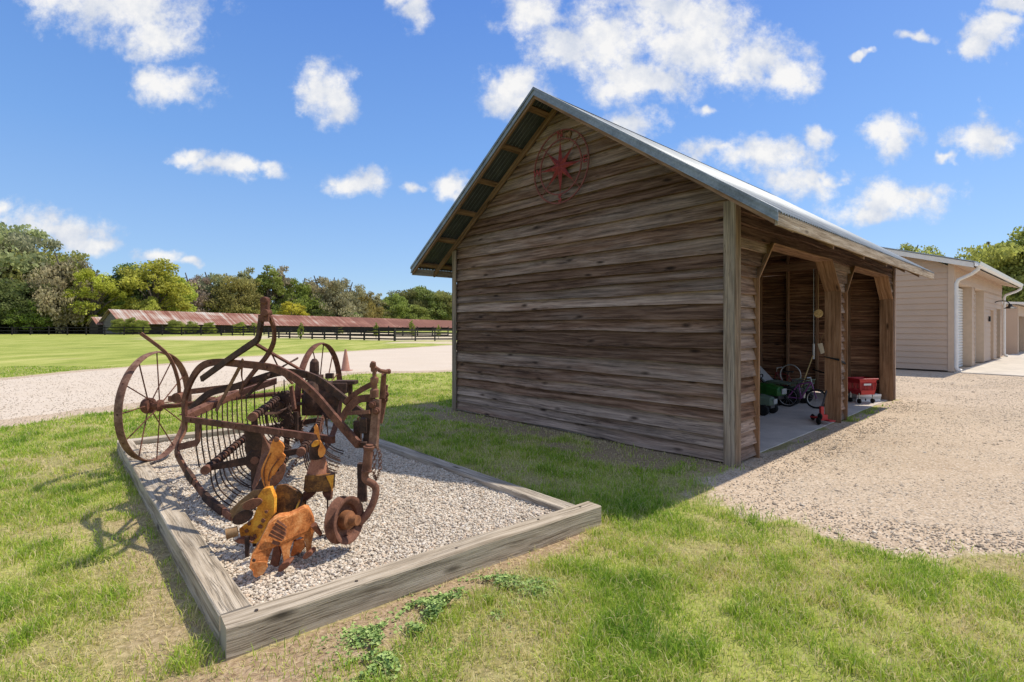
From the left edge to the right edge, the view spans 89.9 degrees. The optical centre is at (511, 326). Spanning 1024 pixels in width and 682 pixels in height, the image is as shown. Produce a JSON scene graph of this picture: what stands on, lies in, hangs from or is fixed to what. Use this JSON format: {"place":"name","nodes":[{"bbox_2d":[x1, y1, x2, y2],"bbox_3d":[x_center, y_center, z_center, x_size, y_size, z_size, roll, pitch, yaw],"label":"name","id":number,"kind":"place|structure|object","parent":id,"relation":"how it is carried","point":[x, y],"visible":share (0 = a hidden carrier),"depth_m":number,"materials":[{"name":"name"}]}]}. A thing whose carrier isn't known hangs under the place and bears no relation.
{"place":"outdoors","nodes":[
{"label":"outdoors","id":0,"kind":"place"},
{"bbox_2d":[0,346,456,425],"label":"gravel road","id":1,"kind":"structure","parent":0,"point":[424,358],"depth_m":14.35,"materials":[{"name":"beige gravel"}]},
{"bbox_2d":[341,349,351,370],"bbox_3d":[-5.571,1.135,17.170,0.380,0.729,0.380,0,0,0],"label":"traffic cone","id":2,"kind":"object","parent":1,"relation":"on","point":[345,365],"visible":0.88,"depth_m":17.09,"materials":[{"name":"orange plastic"}]},
{"bbox_2d":[0,331,1023,681],"bbox_3d":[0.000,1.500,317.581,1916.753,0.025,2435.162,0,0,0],"label":"lawn","id":3,"kind":"structure","parent":0,"point":[96,351],"depth_m":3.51,"materials":[{"name":"green plant"}]},
{"bbox_2d":[0,222,52,303],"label":"tree","id":4,"kind":"object","parent":3,"relation":"on","point":[10,257],"visible":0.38,"depth_m":103.07,"materials":[{"name":"green plant"}]},
{"bbox_2d":[2,300,57,332],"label":"tree","id":5,"kind":"object","parent":3,"relation":"on","point":[27,319],"visible":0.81,"depth_m":97.59,"materials":[{"name":"green plant"}]},
{"bbox_2d":[0,277,60,332],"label":"tree","id":6,"kind":"object","parent":3,"relation":"on","point":[18,296],"visible":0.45,"depth_m":97.25,"materials":[{"name":"green plant"}]},
{"bbox_2d":[0,230,63,301],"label":"tree","id":7,"kind":"object","parent":3,"relation":"on","point":[23,242],"visible":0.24,"depth_m":105.42,"materials":[{"name":"green plant"}]},
{"bbox_2d":[0,250,89,332],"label":"tree","id":8,"kind":"object","parent":3,"relation":"on","point":[79,256],"visible":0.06,"depth_m":108.59,"materials":[{"name":"green plant"}]},
{"bbox_2d":[19,253,109,332],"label":"tree","id":9,"kind":"object","parent":3,"relation":"on","point":[57,278],"visible":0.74,"depth_m":100.66,"materials":[{"name":"green plant"}]},
{"bbox_2d":[50,289,103,332],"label":"tree","id":10,"kind":"object","parent":3,"relation":"on","point":[71,321],"visible":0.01,"depth_m":107.11,"materials":[{"name":"green plant"}]},
{"bbox_2d":[69,325,88,332],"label":"tree","id":11,"kind":"object","parent":3,"relation":"on","point":[78,328],"visible":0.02,"depth_m":109.25,"materials":[{"name":"green plant"}]},
{"bbox_2d":[50,257,109,332],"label":"tree","id":12,"kind":"object","parent":3,"relation":"on","point":[66,260],"visible":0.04,"depth_m":106.15,"materials":[{"name":"green plant"}]},
{"bbox_2d":[61,268,127,324],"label":"tree","id":13,"kind":"object","parent":3,"relation":"on","point":[104,288],"visible":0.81,"depth_m":102.82,"materials":[{"name":"green plant"}]},
{"bbox_2d":[86,317,103,332],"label":"shed","id":14,"kind":"structure","parent":3,"relation":"on","point":[93,322],"depth_m":98.78,"materials":[{"name":"brown wood"}]},
{"bbox_2d":[0,326,220,334],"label":"paddock fence","id":15,"kind":"object","parent":3,"relation":"on","point":[86,330],"visible":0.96,"depth_m":87.50,"materials":[{"name":"black wood"}]},
{"bbox_2d":[96,300,129,315],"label":"tree","id":16,"kind":"object","parent":3,"relation":"on","point":[118,303],"visible":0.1,"depth_m":107.05,"materials":[{"name":"green plant"}]},
{"bbox_2d":[107,318,131,334],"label":"citrus bush","id":17,"kind":"object","parent":3,"relation":"on","point":[116,323],"visible":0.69,"depth_m":91.25,"materials":[{"name":"green plant"}]},
{"bbox_2d":[121,317,138,334],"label":"citrus bush","id":18,"kind":"object","parent":3,"relation":"on","point":[129,322],"visible":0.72,"depth_m":91.34,"materials":[{"name":"green plant"}]},
{"bbox_2d":[103,262,174,310],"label":"tree","id":19,"kind":"object","parent":3,"relation":"on","point":[116,276],"visible":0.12,"depth_m":112.55,"materials":[{"name":"green plant"}]},
{"bbox_2d":[133,320,150,332],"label":"citrus bush","id":20,"kind":"object","parent":3,"relation":"on","point":[140,323],"visible":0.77,"depth_m":91.47,"materials":[{"name":"green plant"}]},
{"bbox_2d":[129,296,161,310],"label":"tree","id":21,"kind":"object","parent":3,"relation":"on","point":[151,301],"visible":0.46,"depth_m":106.77,"materials":[{"name":"green plant"}]},
{"bbox_2d":[114,258,192,311],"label":"tree","id":22,"kind":"object","parent":3,"relation":"on","point":[168,286],"visible":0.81,"depth_m":109.94,"materials":[{"name":"green plant"}]},
{"bbox_2d":[151,270,197,311],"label":"tree","id":23,"kind":"object","parent":3,"relation":"on","point":[192,297],"visible":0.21,"depth_m":118.72,"materials":[{"name":"green plant"}]},
{"bbox_2d":[165,320,185,332],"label":"citrus bush","id":24,"kind":"object","parent":3,"relation":"on","point":[173,323],"visible":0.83,"depth_m":92.52,"materials":[{"name":"green plant"}]},
{"bbox_2d":[157,634,224,676],"bbox_3d":[-1.409,1.450,2.272,0.250,0.100,0.231,0,0,0],"label":"grass tuft","id":25,"kind":"object","parent":3,"relation":"on","point":[178,662],"visible":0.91,"depth_m":2.25,"materials":[{"name":"green plant"}]},
{"bbox_2d":[184,321,198,333],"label":"citrus bush","id":26,"kind":"object","parent":3,"relation":"on","point":[190,323],"visible":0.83,"depth_m":92.78,"materials":[{"name":"green plant"}]},
{"bbox_2d":[185,273,220,311],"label":"tree","id":27,"kind":"object","parent":3,"relation":"on","point":[199,303],"visible":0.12,"depth_m":134.12,"materials":[{"name":"grey plant"}]},
{"bbox_2d":[202,322,216,332],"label":"citrus bush","id":28,"kind":"object","parent":3,"relation":"on","point":[209,324],"visible":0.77,"depth_m":93.66,"materials":[{"name":"green plant"}]},
{"bbox_2d":[196,307,224,312],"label":"tree","id":29,"kind":"object","parent":3,"relation":"on","point":[212,310],"visible":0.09,"depth_m":133.92,"materials":[{"name":"green plant"}]},
{"bbox_2d":[192,272,236,312],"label":"tree","id":30,"kind":"object","parent":3,"relation":"on","point":[211,276],"visible":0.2,"depth_m":136.78,"materials":[{"name":"green plant"}]},
{"bbox_2d":[0,311,433,332],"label":"understory","id":31,"kind":"object","parent":3,"relation":"on","point":[4,325],"visible":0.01,"depth_m":108.02,"materials":[{"name":"green plant"}]},
{"bbox_2d":[202,273,263,313],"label":"tree","id":32,"kind":"object","parent":3,"relation":"on","point":[239,286],"visible":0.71,"depth_m":136.90,"materials":[{"name":"green plant"}]},
{"bbox_2d":[221,326,254,335],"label":"paddock fence","id":33,"kind":"object","parent":3,"relation":"on","point":[232,329],"visible":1,"depth_m":82.00,"materials":[{"name":"black wood"}]},
{"bbox_2d":[231,322,247,333],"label":"citrus bush","id":34,"kind":"object","parent":3,"relation":"on","point":[241,324],"visible":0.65,"depth_m":94.47,"materials":[{"name":"green plant"}]},
{"bbox_2d":[232,266,264,306],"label":"tree","id":35,"kind":"object","parent":3,"relation":"on","point":[247,272],"visible":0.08,"depth_m":148.65,"materials":[{"name":"green plant"}]},
{"bbox_2d":[241,305,259,313],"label":"tree","id":36,"kind":"object","parent":3,"relation":"on","point":[253,311],"visible":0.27,"depth_m":138.42,"materials":[{"name":"green plant"}]},
{"bbox_2d":[250,322,256,332],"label":"citrus bush","id":37,"kind":"object","parent":3,"relation":"on","point":[253,325],"visible":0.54,"depth_m":95.83,"materials":[{"name":"green plant"}]},
{"bbox_2d":[246,264,286,311],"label":"tree","id":38,"kind":"object","parent":3,"relation":"on","point":[266,282],"visible":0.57,"depth_m":148.28,"materials":[{"name":"green plant"}]},
{"bbox_2d":[270,292,284,307],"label":"tree","id":39,"kind":"object","parent":3,"relation":"on","point":[272,299],"visible":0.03,"depth_m":164.25,"materials":[{"name":"green plant"}]},
{"bbox_2d":[99,309,456,333],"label":"long barn","id":40,"kind":"structure","parent":3,"relation":"on","point":[157,318],"depth_m":116.33,"materials":[{"name":"red metal"}]},
{"bbox_2d":[269,265,299,314],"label":"tree","id":41,"kind":"object","parent":3,"relation":"on","point":[282,270],"visible":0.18,"depth_m":153.80,"materials":[{"name":"green plant"}]},
{"bbox_2d":[275,301,309,315],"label":"tree","id":42,"kind":"object","parent":3,"relation":"on","point":[288,306],"visible":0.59,"depth_m":141.27,"materials":[{"name":"yellow plant"}]},
{"bbox_2d":[272,278,327,315],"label":"tree","id":43,"kind":"object","parent":3,"relation":"on","point":[302,289],"visible":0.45,"depth_m":152.66,"materials":[{"name":"green plant"}]},
{"bbox_2d":[297,322,303,339],"bbox_3d":[-23.489,0.546,56.985,0.750,1.996,0.754,0,0,-38],"label":"sapling","id":44,"kind":"object","parent":3,"relation":"on","point":[299,331],"visible":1,"depth_m":56.90,"materials":[{"name":"green plant"}]},
{"bbox_2d":[295,276,342,316],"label":"tree","id":45,"kind":"object","parent":3,"relation":"on","point":[317,288],"visible":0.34,"depth_m":156.59,"materials":[{"name":"green plant"}]},
{"bbox_2d":[311,309,334,316],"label":"tree","id":46,"kind":"object","parent":3,"relation":"on","point":[322,312],"visible":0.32,"depth_m":152.82,"materials":[{"name":"green plant"}]},
{"bbox_2d":[268,327,393,340],"bbox_3d":[-21.617,0.801,59.050,23.740,1.399,0.182,0,0,35],"label":"paddock fence","id":47,"kind":"object","parent":3,"relation":"on","point":[336,332],"visible":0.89,"depth_m":57.68,"materials":[{"name":"black wood"}]},
{"bbox_2d":[307,277,362,317],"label":"tree","id":48,"kind":"object","parent":3,"relation":"on","point":[343,302],"visible":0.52,"depth_m":155.83,"materials":[{"name":"green plant"}]},
{"bbox_2d":[326,642,366,676],"bbox_3d":[-0.724,1.472,2.264,0.236,0.057,0.171,0,0,22],"label":"grass tuft","id":49,"kind":"object","parent":3,"relation":"on","point":[347,667],"visible":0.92,"depth_m":2.24,"materials":[{"name":"green plant"}]},
{"bbox_2d":[328,282,371,317],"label":"tree","id":50,"kind":"object","parent":3,"relation":"on","point":[358,293],"visible":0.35,"depth_m":162.99,"materials":[{"name":"green plant"}]},
{"bbox_2d":[263,326,448,334],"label":"paddock fence","id":51,"kind":"object","parent":3,"relation":"on","point":[264,329],"visible":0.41,"depth_m":83.37,"materials":[{"name":"black wood"}]},
{"bbox_2d":[117,419,600,660],"bbox_3d":[-2.019,1.438,4.990,2.509,0.183,5.279,0,0,-42],"label":"timber border","id":52,"kind":"object","parent":3,"relation":"on","point":[238,622],"visible":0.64,"depth_m":3.00,"materials":[{"name":"grey wood"}]},
{"bbox_2d":[136,425,554,605],"bbox_3d":[-2.011,1.418,4.922,2.181,0.034,4.892,0,0,-42],"label":"gravel bed","id":53,"kind":"object","parent":52,"relation":"in","point":[362,533],"visible":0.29,"depth_m":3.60,"materials":[{"name":"grey gravel"}]},
{"bbox_2d":[114,297,390,544],"bbox_3d":[-2.397,0.765,4.452,2.098,1.953,3.658,0,0,-25],"label":"hay rake","id":54,"kind":"object","parent":53,"relation":"on","point":[346,519],"visible":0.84,"depth_m":4.18,"materials":[{"name":"brown metal"}]},
{"bbox_2d":[225,484,304,557],"bbox_3d":[-1.578,1.212,3.325,0.426,0.405,0.397,0,0,-14],"label":"pig sculpture","id":55,"kind":"object","parent":53,"relation":"on","point":[269,503],"visible":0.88,"depth_m":3.20,"materials":[{"name":"yellow metal"}]},
{"bbox_2d":[261,437,285,486],"bbox_3d":[-1.545,1.071,3.338,0.165,0.710,0.056,0,0,0],"label":"plume sculpture","id":56,"kind":"object","parent":53,"relation":"on","point":[274,460],"visible":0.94,"depth_m":3.32,"materials":[{"name":"brown metal"}]},
{"bbox_2d":[249,504,322,576],"bbox_3d":[-1.326,1.254,2.986,0.228,0.329,0.451,0,0,37],"label":"boar sculpture","id":57,"kind":"object","parent":53,"relation":"on","point":[284,530],"visible":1,"depth_m":2.99,"materials":[{"name":"orange metal"}]},
{"bbox_2d":[302,424,334,538],"bbox_3d":[-1.314,1.037,3.493,0.260,0.754,0.186,0,0,0],"label":"hen sculpture","id":58,"kind":"object","parent":53,"relation":"on","point":[319,477],"visible":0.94,"depth_m":3.44,"materials":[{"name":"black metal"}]},
{"bbox_2d":[356,291,384,317],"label":"tree","id":59,"kind":"object","parent":3,"relation":"on","point":[372,305],"visible":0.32,"depth_m":167.85,"materials":[{"name":"green plant"}]},
{"bbox_2d":[372,322,378,336],"bbox_3d":[-15.898,0.533,59.987,0.764,2.024,0.760,0,0,-37],"label":"sapling","id":60,"kind":"object","parent":3,"relation":"on","point":[376,326],"visible":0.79,"depth_m":59.91,"materials":[{"name":"green plant"}]},
{"bbox_2d":[317,645,436,681],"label":"weed clump","id":61,"kind":"object","parent":3,"relation":"on","point":[389,660],"visible":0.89,"depth_m":2.22,"materials":[{"name":"green plant"}]},
{"bbox_2d":[372,293,391,315],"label":"tree","id":62,"kind":"object","parent":3,"relation":"on","point":[376,301],"visible":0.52,"depth_m":173.33,"materials":[{"name":"green plant"}]},
{"bbox_2d":[374,309,399,318],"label":"tree","id":63,"kind":"object","parent":3,"relation":"on","point":[391,316],"visible":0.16,"depth_m":174.07,"materials":[{"name":"green plant"}]},
{"bbox_2d":[313,613,473,667],"bbox_3d":[-0.556,1.471,2.452,0.764,0.060,0.434,0,0,0],"label":"weed clump","id":64,"kind":"object","parent":3,"relation":"on","point":[375,636],"visible":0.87,"depth_m":2.44,"materials":[{"name":"green plant"}]},
{"bbox_2d":[380,293,417,318],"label":"tree","id":65,"kind":"object","parent":3,"relation":"on","point":[393,300],"visible":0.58,"depth_m":178.08,"materials":[{"name":"green plant"}]},
{"bbox_2d":[386,288,431,318],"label":"tree","id":66,"kind":"object","parent":3,"relation":"on","point":[408,294],"visible":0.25,"depth_m":194.36,"materials":[{"name":"green plant"}]},
{"bbox_2d":[409,320,415,334],"bbox_3d":[-12.095,0.388,62.022,0.879,2.327,0.874,0,0,-1],"label":"sapling","id":67,"kind":"object","parent":3,"relation":"on","point":[411,324],"visible":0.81,"depth_m":61.94,"materials":[{"name":"green plant"}]},
{"bbox_2d":[404,304,433,319],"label":"tree","id":68,"kind":"object","parent":3,"relation":"on","point":[417,309],"visible":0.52,"depth_m":187.30,"materials":[{"name":"green plant"}]},
{"bbox_2d":[394,328,456,340],"bbox_3d":[-5.920,0.857,52.688,12.069,1.286,0.186,0,0,-7],"label":"paddock fence","id":69,"kind":"object","parent":3,"relation":"on","point":[415,335],"visible":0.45,"depth_m":52.20,"materials":[{"name":"black wood"}]},
{"bbox_2d":[410,285,447,319],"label":"tree","id":70,"kind":"object","parent":3,"relation":"on","point":[427,295],"visible":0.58,"depth_m":196.24,"materials":[{"name":"green plant"}]},
{"bbox_2d":[429,290,456,320],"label":"tree","id":71,"kind":"object","parent":3,"relation":"on","point":[447,296],"visible":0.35,"depth_m":199.16,"materials":[{"name":"green plant"}]},
{"bbox_2d":[353,583,548,646],"bbox_3d":[-0.256,1.461,2.710,1.103,0.080,0.642,0,0,0],"label":"weed clump","id":72,"kind":"object","parent":3,"relation":"on","point":[436,603],"visible":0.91,"depth_m":2.67,"materials":[{"name":"green plant"}]},
{"bbox_2d":[427,563,604,606],"bbox_3d":[0.019,1.467,2.951,1.039,0.069,0.569,0,0,0],"label":"weed clump","id":73,"kind":"object","parent":3,"relation":"on","point":[502,578],"visible":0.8,"depth_m":2.92,"materials":[{"name":"green plant"}]},
{"bbox_2d":[897,242,941,255],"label":"tree","id":74,"kind":"object","parent":3,"relation":"on","point":[906,247],"visible":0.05,"depth_m":75.14,"materials":[{"name":"green plant"}]},
{"bbox_2d":[924,245,945,255],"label":"tree","id":75,"kind":"object","parent":3,"relation":"on","point":[934,251],"visible":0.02,"depth_m":79.62,"materials":[{"name":"green plant"}]},
{"bbox_2d":[954,241,1023,301],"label":"tree","id":76,"kind":"object","parent":3,"relation":"on","point":[989,255],"visible":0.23,"depth_m":59.58,"materials":[{"name":"green plant"}]},
{"bbox_2d":[996,226,1023,301],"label":"tree","id":77,"kind":"object","parent":3,"relation":"on","point":[1019,236],"visible":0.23,"depth_m":59.20,"materials":[{"name":"green plant"}]},
{"bbox_2d":[0,0,1023,301],"label":"sky","id":78,"kind":"structure","parent":0,"point":[330,139],"materials":[{"name":"blue"}]},
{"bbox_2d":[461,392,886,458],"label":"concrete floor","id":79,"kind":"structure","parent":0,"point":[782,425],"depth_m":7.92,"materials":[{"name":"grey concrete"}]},
{"bbox_2d":[410,87,933,467],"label":"timber barn","id":80,"kind":"structure","parent":79,"relation":"on","point":[628,292],"depth_m":7.03,"materials":[{"name":"brown wood"}]},
{"bbox_2d":[533,128,588,203],"bbox_3d":[0.685,-2.250,7.245,0.109,1.039,1.045,0,0,-43],"label":"compass star","id":81,"kind":"object","parent":80,"relation":"attached to","point":[560,166],"visible":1,"depth_m":7.21,"materials":[{"name":"red metal"}]},
{"bbox_2d":[564,131,571,140],"bbox_3d":[0.786,-2.662,7.177,0.055,0.134,0.128,0,0,-43],"label":"paper nest","id":82,"kind":"object","parent":80,"relation":"attached to","point":[568,134],"visible":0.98,"depth_m":7.14,"materials":[{"name":"brown paper"}]},
{"bbox_2d":[812,269,814,358],"bbox_3d":[6.587,-0.271,11.200,0.041,1.974,0.041,0,0,-23],"label":"hanging pole","id":83,"kind":"object","parent":80,"relation":"hanging from","point":[813,349],"visible":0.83,"depth_m":11.19,"materials":[{"name":"grey plastic"}]},
{"bbox_2d":[814,272,822,317],"bbox_3d":[5.617,-0.672,9.400,0.174,1.026,0.021,0,0,0],"label":"hanging rope coil","id":84,"kind":"object","parent":80,"relation":"hanging from","point":[818,312],"visible":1,"depth_m":9.39,"materials":[{"name":"fabric"}]},
{"bbox_2d":[818,333,824,353],"bbox_3d":[5.186,0.274,8.552,0.121,0.392,0.108,0,0,0],"label":"hanging tag","id":85,"kind":"object","parent":80,"relation":"hanging from","point":[821,347],"visible":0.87,"depth_m":8.60,"materials":[{"name":"paper"}]},
{"bbox_2d":[812,356,845,372],"bbox_3d":[5.214,0.622,8.384,0.367,0.292,0.975,0,0,20],"label":"post strap","id":86,"kind":"object","parent":80,"relation":"attached to","point":[843,362],"visible":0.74,"depth_m":8.09,"materials":[{"name":"black metal"}]},
{"bbox_2d":[760,393,777,415],"bbox_3d":[4.176,1.254,8.826,0.496,0.466,0.702,0,0,-40],"label":"toy tractor","id":87,"kind":"object","parent":79,"relation":"on","point":[768,403],"visible":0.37,"depth_m":8.57,"materials":[{"name":"green plastic"}]},
{"bbox_2d":[760,374,788,404],"bbox_3d":[4.751,1.196,9.772,0.620,0.582,0.877,0,0,-35],"label":"toy tractor","id":88,"kind":"object","parent":79,"relation":"on","point":[777,392],"visible":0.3,"depth_m":9.51,"materials":[{"name":"green plastic"}]},
{"bbox_2d":[760,364,815,403],"bbox_3d":[5.276,1.122,10.060,0.631,0.730,1.130,0,0,-35],"label":"bicycle","id":89,"kind":"object","parent":79,"relation":"on","point":[767,378],"visible":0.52,"depth_m":9.85,"materials":[{"name":"grey metal"}]},
{"bbox_2d":[801,355,812,391],"bbox_3d":[5.805,0.933,10.049,0.912,0.684,0.215,0,0,-38],"label":"rake tool","id":90,"kind":"object","parent":89,"relation":"on","point":[807,370],"visible":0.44,"depth_m":10.16,"materials":[{"name":"wood"}]},
{"bbox_2d":[772,367,807,386],"bbox_3d":[5.771,1.181,10.845,0.810,0.619,0.376,0,0,17],"label":"kids bicycle","id":91,"kind":"object","parent":79,"relation":"on","point":[787,375],"visible":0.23,"depth_m":10.80,"materials":[{"name":"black metal"}]},
{"bbox_2d":[778,376,824,408],"bbox_3d":[5.307,1.205,9.384,0.736,0.571,0.370,0,0,4],"label":"kids bicycle","id":92,"kind":"object","parent":79,"relation":"on","point":[801,397],"visible":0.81,"depth_m":9.39,"materials":[{"name":"purple metal"}]},
{"bbox_2d":[810,390,834,424],"bbox_3d":[4.801,1.159,7.941,0.310,0.656,0.616,0,0,25],"label":"kick scooter","id":93,"kind":"object","parent":79,"relation":"on","point":[820,416],"visible":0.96,"depth_m":7.77,"materials":[{"name":"plastic"}]},
{"bbox_2d":[848,377,878,402],"bbox_3d":[6.817,1.246,10.000,0.427,0.482,0.346,0,0,-10],"label":"basket cart","id":94,"kind":"object","parent":79,"relation":"on","point":[862,388],"visible":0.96,"depth_m":9.88,"materials":[{"name":"red plastic"}]},
{"bbox_2d":[848,393,880,401],"bbox_3d":[7.009,1.415,10.210,0.579,0.139,0.227,0,0,-10],"label":"white board stack","id":95,"kind":"object","parent":79,"relation":"on","point":[876,397],"visible":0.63,"depth_m":10.11,"materials":[{"name":"grey plastic"}]},
{"bbox_2d":[708,354,1023,558],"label":"gravel yard","id":96,"kind":"structure","parent":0,"point":[931,469],"depth_m":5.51,"materials":[{"name":"beige gravel"}]},
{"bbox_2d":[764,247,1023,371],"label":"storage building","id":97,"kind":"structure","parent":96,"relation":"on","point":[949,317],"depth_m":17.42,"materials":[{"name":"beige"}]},
{"bbox_2d":[944,288,962,370],"bbox_3d":[15.640,0.050,18.149,2.910,2.904,0.104,0,0,-41],"label":"roll up door","id":98,"kind":"structure","parent":97,"relation":"in","point":[960,290],"depth_m":18.84,"materials":[{"name":"white metal"}]},
{"bbox_2d":[954,352,1023,376],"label":"concrete apron","id":99,"kind":"object","parent":96,"relation":"on","point":[1011,365],"visible":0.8,"depth_m":18.25,"materials":[{"name":"beige concrete"}]},
{"bbox_2d":[1002,301,1023,353],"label":"carport shed","id":100,"kind":"structure","parent":96,"relation":"on","point":[1015,331],"depth_m":27.49,"materials":[{"name":"beige"}]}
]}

